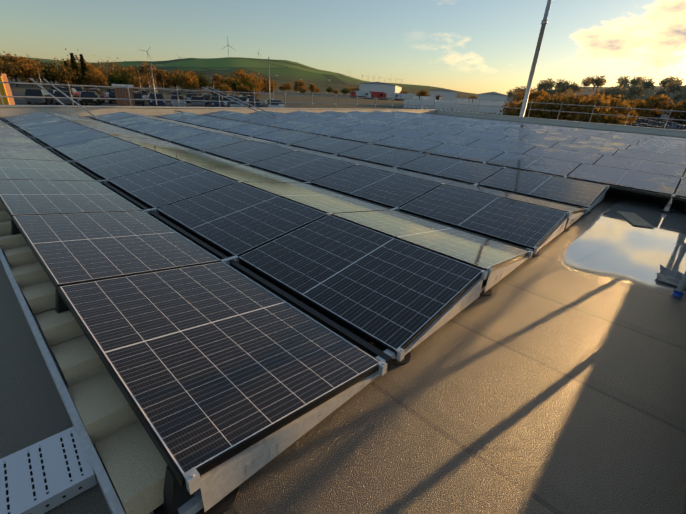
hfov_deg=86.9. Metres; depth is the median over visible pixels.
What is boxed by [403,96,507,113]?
wrapped pallet stacks
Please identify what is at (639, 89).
tree
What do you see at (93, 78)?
tree
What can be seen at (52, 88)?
car
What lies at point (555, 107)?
tree
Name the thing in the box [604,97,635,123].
tree
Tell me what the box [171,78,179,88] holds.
tree
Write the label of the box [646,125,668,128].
car
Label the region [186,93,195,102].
car
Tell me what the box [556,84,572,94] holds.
tree
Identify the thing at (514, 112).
tree
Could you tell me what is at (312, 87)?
tree
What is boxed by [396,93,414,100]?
lorry
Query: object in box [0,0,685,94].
sky
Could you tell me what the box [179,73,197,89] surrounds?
tree
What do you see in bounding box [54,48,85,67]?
tree
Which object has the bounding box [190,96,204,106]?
car
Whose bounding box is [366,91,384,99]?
lorry
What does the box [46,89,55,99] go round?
car
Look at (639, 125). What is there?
car
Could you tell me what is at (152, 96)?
car
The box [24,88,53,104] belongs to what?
car
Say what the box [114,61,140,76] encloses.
tree
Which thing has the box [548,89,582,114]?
tree
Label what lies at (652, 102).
tree
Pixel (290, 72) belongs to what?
far hill terrain
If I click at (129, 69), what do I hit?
tree
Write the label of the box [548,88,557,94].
tree
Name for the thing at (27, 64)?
tree
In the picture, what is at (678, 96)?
tree
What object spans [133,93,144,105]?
car
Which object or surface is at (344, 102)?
ground sheet
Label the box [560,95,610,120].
tree
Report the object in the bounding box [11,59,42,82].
tree
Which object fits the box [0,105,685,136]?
roof parapet
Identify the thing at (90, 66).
tree
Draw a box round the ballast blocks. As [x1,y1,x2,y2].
[0,201,167,513]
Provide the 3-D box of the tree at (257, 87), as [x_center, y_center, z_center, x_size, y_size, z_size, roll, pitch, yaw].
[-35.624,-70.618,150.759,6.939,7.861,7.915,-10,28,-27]
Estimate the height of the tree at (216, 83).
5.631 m
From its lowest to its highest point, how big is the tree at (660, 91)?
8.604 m
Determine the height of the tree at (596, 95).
6.705 m
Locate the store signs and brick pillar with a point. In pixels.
(5, 90)
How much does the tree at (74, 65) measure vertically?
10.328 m
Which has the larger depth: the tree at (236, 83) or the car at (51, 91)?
the tree at (236, 83)
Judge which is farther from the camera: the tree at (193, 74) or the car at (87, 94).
the tree at (193, 74)
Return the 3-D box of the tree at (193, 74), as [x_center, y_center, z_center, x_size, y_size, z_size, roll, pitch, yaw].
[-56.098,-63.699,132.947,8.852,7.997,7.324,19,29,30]
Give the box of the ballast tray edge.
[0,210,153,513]
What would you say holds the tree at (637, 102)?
on the ground sheet at (344, 102)
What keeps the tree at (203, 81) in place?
on the ground sheet at (344, 102)
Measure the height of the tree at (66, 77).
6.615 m
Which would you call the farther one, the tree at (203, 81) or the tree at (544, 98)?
the tree at (203, 81)
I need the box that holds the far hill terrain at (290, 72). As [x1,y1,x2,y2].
[0,55,477,99]
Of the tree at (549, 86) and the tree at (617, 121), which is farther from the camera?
the tree at (549, 86)
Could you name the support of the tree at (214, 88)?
on the ground sheet at (344, 102)
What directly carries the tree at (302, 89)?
on the ground sheet at (344, 102)
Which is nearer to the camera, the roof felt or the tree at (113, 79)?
the roof felt
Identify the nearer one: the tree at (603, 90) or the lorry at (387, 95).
the lorry at (387, 95)
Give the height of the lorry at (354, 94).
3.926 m
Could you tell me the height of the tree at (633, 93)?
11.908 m
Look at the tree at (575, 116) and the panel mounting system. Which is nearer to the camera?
the panel mounting system
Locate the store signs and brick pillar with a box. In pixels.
[0,73,134,105]
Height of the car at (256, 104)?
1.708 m
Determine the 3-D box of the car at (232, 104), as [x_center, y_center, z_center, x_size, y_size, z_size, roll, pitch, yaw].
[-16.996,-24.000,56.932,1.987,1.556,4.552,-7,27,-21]
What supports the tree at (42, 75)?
on the ground sheet at (344, 102)
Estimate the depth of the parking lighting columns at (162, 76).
64.66 m
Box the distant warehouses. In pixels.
[359,82,507,103]
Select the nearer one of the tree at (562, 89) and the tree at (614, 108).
the tree at (614, 108)
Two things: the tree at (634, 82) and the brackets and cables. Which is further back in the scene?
the tree at (634, 82)
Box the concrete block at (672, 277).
[657,264,683,285]
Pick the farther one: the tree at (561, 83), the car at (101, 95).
the tree at (561, 83)
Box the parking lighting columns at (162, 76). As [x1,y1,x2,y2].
[35,59,327,98]
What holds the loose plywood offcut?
on the roof felt
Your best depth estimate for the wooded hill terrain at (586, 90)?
277.13 m
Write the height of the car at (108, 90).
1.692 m
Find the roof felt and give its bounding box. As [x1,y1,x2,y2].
[0,114,685,513]
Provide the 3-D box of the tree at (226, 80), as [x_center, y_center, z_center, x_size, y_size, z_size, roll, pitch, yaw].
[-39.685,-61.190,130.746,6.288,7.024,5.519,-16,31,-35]
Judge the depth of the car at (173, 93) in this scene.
67.52 m
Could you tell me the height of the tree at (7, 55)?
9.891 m
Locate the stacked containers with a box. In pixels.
[647,114,681,123]
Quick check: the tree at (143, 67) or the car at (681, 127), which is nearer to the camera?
the car at (681, 127)
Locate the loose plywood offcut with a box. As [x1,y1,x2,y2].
[616,211,653,227]
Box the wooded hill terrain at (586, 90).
[468,85,685,103]
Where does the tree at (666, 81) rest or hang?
on the wooded hill terrain at (586, 90)
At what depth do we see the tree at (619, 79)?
313.63 m
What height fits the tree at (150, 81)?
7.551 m
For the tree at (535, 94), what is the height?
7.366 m
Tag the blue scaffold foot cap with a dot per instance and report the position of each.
(677, 293)
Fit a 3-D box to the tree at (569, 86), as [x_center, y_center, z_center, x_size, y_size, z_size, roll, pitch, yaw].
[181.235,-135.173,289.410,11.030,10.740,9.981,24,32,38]
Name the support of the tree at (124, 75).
on the ground sheet at (344, 102)
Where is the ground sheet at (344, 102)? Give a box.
[8,77,685,124]
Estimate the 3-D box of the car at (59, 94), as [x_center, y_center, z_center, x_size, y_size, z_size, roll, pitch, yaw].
[-36.849,-21.155,48.103,1.987,1.655,4.552,-9,27,-25]
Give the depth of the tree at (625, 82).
276.18 m
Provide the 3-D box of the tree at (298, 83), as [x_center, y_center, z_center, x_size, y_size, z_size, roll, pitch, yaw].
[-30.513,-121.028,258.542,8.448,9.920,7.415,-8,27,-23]
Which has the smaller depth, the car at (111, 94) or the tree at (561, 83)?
the car at (111, 94)
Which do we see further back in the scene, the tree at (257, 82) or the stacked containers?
the tree at (257, 82)
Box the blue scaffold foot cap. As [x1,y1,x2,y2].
[672,289,684,296]
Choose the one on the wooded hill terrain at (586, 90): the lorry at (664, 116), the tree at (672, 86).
the tree at (672, 86)
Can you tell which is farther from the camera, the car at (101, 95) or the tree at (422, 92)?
the tree at (422, 92)
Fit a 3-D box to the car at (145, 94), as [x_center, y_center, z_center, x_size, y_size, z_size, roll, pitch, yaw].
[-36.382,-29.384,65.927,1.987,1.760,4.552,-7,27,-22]
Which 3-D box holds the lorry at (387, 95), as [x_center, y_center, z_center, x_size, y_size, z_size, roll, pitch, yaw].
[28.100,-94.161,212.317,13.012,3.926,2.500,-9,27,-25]
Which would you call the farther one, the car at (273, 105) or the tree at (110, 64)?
the tree at (110, 64)
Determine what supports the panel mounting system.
on the roof felt
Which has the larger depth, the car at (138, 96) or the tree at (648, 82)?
the tree at (648, 82)
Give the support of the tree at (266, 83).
on the ground sheet at (344, 102)
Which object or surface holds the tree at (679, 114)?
on the ground sheet at (344, 102)
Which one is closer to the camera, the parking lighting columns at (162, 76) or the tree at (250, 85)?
the parking lighting columns at (162, 76)
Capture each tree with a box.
[0,51,28,85]
[0,53,26,81]
[0,54,14,74]
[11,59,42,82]
[13,57,44,86]
[34,62,60,82]
[37,62,61,85]
[45,67,78,86]
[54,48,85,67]
[69,53,85,84]
[78,62,98,87]
[79,54,91,87]
[84,68,108,88]
[85,55,116,74]
[103,57,129,73]
[107,71,129,85]
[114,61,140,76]
[119,71,134,83]
[123,65,137,75]
[126,75,143,90]
[130,68,154,89]
[133,62,156,87]
[138,69,156,90]
[140,67,166,87]
[154,70,174,88]
[168,64,184,91]
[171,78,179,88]
[177,72,199,90]
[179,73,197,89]
[194,73,209,91]
[209,81,222,89]
[210,85,220,93]
[211,74,222,82]
[216,83,232,93]
[222,77,241,93]
[227,77,245,95]
[231,69,253,86]
[236,84,250,94]
[241,78,255,89]
[247,73,261,90]
[247,88,258,96]
[254,77,265,92]
[256,76,275,92]
[284,82,291,91]
[294,80,305,90]
[297,86,307,92]
[308,83,316,93]
[416,90,427,96]
[500,99,541,117]
[507,89,517,96]
[513,88,548,102]
[534,97,575,118]
[537,80,554,90]
[541,95,558,101]
[542,109,572,119]
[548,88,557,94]
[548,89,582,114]
[554,78,567,89]
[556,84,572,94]
[557,98,608,122]
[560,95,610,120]
[567,80,578,89]
[568,84,580,90]
[572,91,618,112]
[574,95,616,101]
[575,102,613,123]
[581,79,589,87]
[585,75,605,90]
[592,109,632,124]
[593,78,605,89]
[595,88,612,96]
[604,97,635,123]
[606,104,622,117]
[608,85,629,100]
[609,99,637,123]
[616,75,630,82]
[617,78,630,87]
[619,98,647,117]
[622,86,637,98]
[624,94,640,101]
[625,84,649,97]
[628,75,645,85]
[629,100,645,113]
[637,94,681,119]
[639,77,656,88]
[639,79,656,90]
[655,87,671,96]
[659,76,678,86]
[664,78,681,91]
[668,101,685,124]
[670,88,685,101]
[672,100,685,124]
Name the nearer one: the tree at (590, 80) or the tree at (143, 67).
the tree at (143, 67)
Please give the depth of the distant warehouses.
239.26 m
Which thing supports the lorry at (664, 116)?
on the ground sheet at (344, 102)
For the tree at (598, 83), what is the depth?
286.09 m
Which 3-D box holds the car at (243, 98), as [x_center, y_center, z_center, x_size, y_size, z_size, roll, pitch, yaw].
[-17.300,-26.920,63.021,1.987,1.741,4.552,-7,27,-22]
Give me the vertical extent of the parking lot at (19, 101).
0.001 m
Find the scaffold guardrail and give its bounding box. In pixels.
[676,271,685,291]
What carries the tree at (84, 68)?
on the ground sheet at (344, 102)
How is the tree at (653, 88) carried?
on the wooded hill terrain at (586, 90)
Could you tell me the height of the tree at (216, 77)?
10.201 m
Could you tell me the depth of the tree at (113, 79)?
99.76 m
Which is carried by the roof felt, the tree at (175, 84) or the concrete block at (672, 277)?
the concrete block at (672, 277)
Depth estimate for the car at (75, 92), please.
60.08 m
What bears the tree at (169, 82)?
on the ground sheet at (344, 102)
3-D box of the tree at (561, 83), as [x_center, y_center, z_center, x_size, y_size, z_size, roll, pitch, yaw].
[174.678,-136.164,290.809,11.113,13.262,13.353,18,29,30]
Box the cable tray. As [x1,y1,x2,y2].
[0,426,97,513]
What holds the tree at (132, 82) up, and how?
on the ground sheet at (344, 102)
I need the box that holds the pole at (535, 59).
[519,0,551,116]
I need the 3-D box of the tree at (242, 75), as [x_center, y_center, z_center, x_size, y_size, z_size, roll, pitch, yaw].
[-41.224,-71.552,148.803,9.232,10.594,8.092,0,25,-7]
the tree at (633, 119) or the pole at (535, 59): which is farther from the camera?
the tree at (633, 119)
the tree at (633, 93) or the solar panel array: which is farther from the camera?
the tree at (633, 93)
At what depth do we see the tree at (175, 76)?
132.94 m
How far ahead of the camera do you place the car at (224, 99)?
60.91 m
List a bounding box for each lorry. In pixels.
[350,91,369,98]
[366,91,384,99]
[380,92,399,99]
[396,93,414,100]
[659,111,680,121]
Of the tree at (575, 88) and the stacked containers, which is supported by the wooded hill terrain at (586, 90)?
the tree at (575, 88)
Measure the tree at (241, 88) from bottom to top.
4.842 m
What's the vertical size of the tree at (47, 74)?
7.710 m
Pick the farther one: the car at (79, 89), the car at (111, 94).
the car at (79, 89)
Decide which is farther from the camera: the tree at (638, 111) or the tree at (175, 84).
the tree at (175, 84)
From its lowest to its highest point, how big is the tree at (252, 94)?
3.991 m
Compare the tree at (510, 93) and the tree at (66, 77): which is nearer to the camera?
the tree at (66, 77)
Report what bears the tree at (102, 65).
on the ground sheet at (344, 102)
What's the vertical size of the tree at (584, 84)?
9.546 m
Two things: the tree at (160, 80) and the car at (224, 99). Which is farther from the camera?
the tree at (160, 80)
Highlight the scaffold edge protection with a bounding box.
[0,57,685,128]
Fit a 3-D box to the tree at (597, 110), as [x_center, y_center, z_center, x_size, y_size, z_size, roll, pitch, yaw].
[31.997,-17.297,46.993,5.055,5.295,6.110,15,27,23]
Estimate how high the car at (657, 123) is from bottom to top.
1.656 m
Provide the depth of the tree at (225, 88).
111.81 m
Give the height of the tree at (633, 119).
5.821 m
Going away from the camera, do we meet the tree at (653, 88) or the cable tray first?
the cable tray
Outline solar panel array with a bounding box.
[0,110,685,486]
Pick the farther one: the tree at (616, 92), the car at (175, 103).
the tree at (616, 92)
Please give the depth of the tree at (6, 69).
94.06 m
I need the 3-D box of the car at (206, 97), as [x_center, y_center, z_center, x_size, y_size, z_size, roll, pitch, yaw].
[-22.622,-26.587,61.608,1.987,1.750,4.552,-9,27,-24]
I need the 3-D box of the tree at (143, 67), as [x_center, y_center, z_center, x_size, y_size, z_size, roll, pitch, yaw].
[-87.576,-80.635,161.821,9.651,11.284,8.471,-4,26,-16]
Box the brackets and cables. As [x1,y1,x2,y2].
[11,219,203,513]
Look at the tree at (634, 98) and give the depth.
216.08 m
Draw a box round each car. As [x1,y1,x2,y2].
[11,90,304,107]
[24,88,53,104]
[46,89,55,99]
[50,86,61,90]
[53,91,76,104]
[60,87,79,96]
[71,86,84,95]
[78,91,101,105]
[86,89,104,102]
[106,88,113,97]
[108,91,115,102]
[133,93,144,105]
[137,90,149,100]
[150,93,165,105]
[170,91,180,97]
[170,95,185,106]
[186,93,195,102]
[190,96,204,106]
[203,95,214,106]
[208,96,225,106]
[221,96,232,105]
[227,99,242,106]
[237,96,248,104]
[244,98,261,106]
[261,99,279,107]
[623,123,645,126]
[643,120,659,123]
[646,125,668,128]
[650,122,668,125]
[658,125,677,129]
[677,125,685,128]
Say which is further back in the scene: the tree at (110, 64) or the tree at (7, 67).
the tree at (110, 64)
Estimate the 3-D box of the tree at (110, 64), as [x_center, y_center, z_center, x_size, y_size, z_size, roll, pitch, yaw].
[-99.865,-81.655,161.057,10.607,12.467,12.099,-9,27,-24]
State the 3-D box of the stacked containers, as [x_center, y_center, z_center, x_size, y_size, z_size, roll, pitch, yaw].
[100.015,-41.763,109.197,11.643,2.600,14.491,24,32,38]
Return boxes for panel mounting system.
[0,115,685,513]
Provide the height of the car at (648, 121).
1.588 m
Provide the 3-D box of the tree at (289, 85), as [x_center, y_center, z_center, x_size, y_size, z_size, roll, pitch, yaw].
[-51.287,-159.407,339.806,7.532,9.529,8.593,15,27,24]

